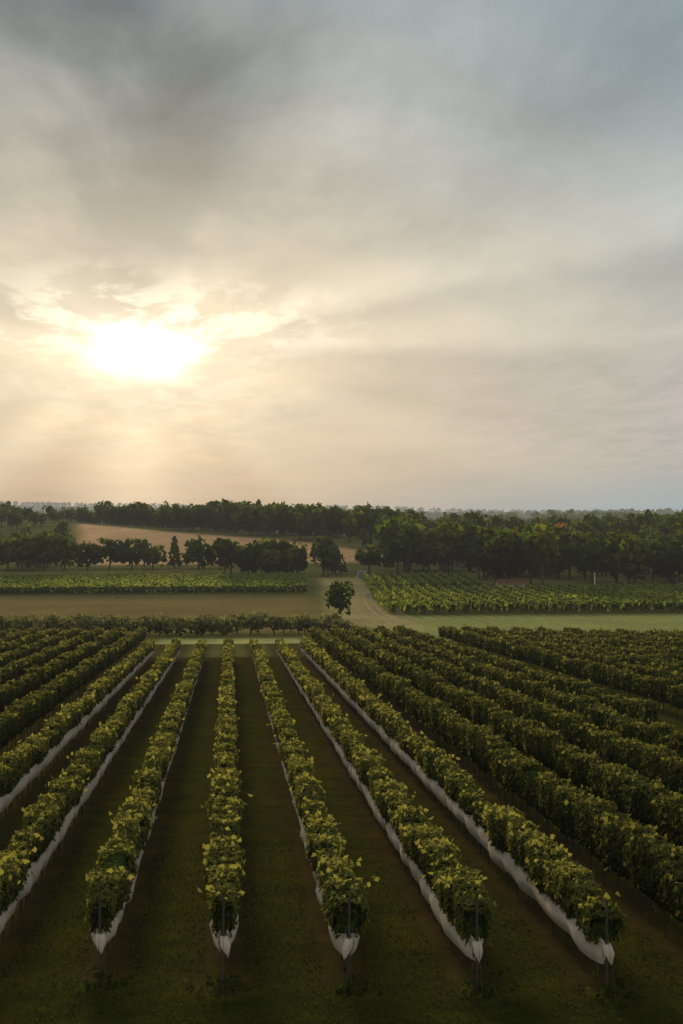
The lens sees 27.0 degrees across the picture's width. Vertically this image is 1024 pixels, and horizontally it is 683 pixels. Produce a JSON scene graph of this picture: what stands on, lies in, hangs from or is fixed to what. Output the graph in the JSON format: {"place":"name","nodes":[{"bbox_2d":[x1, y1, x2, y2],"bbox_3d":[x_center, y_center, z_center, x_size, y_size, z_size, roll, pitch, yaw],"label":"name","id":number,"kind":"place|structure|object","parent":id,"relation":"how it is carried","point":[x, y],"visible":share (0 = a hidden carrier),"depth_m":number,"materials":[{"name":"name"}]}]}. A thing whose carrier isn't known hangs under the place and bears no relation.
{"place":"outdoors","nodes":[
{"label":"outdoors","id":0,"kind":"place"},
{"bbox_2d":[0,504,682,1023],"bbox_3d":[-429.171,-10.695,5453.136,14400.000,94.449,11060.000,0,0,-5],"label":"terrain","id":1,"kind":"structure","parent":0,"point":[268,814],"depth_m":42.64,"materials":[{"name":"green plant"}]},
{"bbox_2d":[0,611,352,635],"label":"hedge","id":2,"kind":"object","parent":1,"relation":"on","point":[167,624],"visible":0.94,"depth_m":203.76,"materials":[{"name":"green plant"}]},
{"bbox_2d":[0,635,628,946],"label":"grapevines","id":3,"kind":"object","parent":1,"relation":"on","point":[312,811],"visible":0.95,"depth_m":43.13,"materials":[{"name":"green plant"}]},
{"bbox_2d":[9,645,660,1005],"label":"trellis posts","id":4,"kind":"object","parent":1,"relation":"on","point":[349,937],"visible":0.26,"depth_m":30.87,"materials":[{"name":"metal"}]},
{"bbox_2d":[0,649,614,966],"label":"vine netting","id":5,"kind":"object","parent":4,"relation":"attached to","point":[504,861],"visible":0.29,"depth_m":42.09,"materials":[{"name":"white plastic"}]},
{"bbox_2d":[0,627,682,986],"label":"vine","id":6,"kind":"object","parent":4,"relation":"hanging from","point":[597,924],"depth_m":59.44,"materials":[{"name":"green plant"}]},
{"bbox_2d":[0,501,681,534],"bbox_3d":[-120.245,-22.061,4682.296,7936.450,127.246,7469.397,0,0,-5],"label":"distant trees","id":7,"kind":"object","parent":1,"relation":"on","point":[572,514],"visible":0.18,"depth_m":4294.68,"materials":[{"name":"green plant"}]},
{"bbox_2d":[0,624,682,922],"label":"vine leaves","id":8,"kind":"object","parent":1,"relation":"on","point":[628,825],"visible":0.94,"depth_m":80.11,"materials":[{"name":"green plant"}]},
{"bbox_2d":[0,498,682,635],"bbox_3d":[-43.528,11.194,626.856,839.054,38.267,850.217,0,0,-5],"label":"tree","id":9,"kind":"object","parent":1,"relation":"on","point":[606,541],"depth_m":473.95,"materials":[{"name":"green plant"}]},
{"bbox_2d":[0,571,682,612],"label":"distant vineyard rows","id":10,"kind":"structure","parent":1,"relation":"on","point":[270,580],"depth_m":361.00,"materials":[{"name":"green plant"}]},
{"bbox_2d":[0,832,682,1023],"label":"grass tufts","id":11,"kind":"object","parent":1,"relation":"on","point":[483,989],"depth_m":31.02,"materials":[{"name":"green plant"}]},
{"bbox_2d":[357,570,365,578],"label":"shed","id":12,"kind":"structure","parent":1,"relation":"on","point":[360,573],"depth_m":436.73,"materials":[{"name":"grey paint"}]},
{"bbox_2d":[362,592,402,624],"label":"dirt track ruts","id":13,"kind":"structure","parent":1,"relation":"on","point":[365,602],"depth_m":294.15,"materials":[{"name":"brown soil"}]},
{"bbox_2d":[494,579,528,586],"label":"barn","id":14,"kind":"structure","parent":1,"relation":"on","point":[509,582],"depth_m":383.26,"materials":[{"name":"brown"}]},
{"bbox_2d":[0,0,682,512],"label":"sky","id":15,"kind":"structure","parent":0,"point":[426,254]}
]}

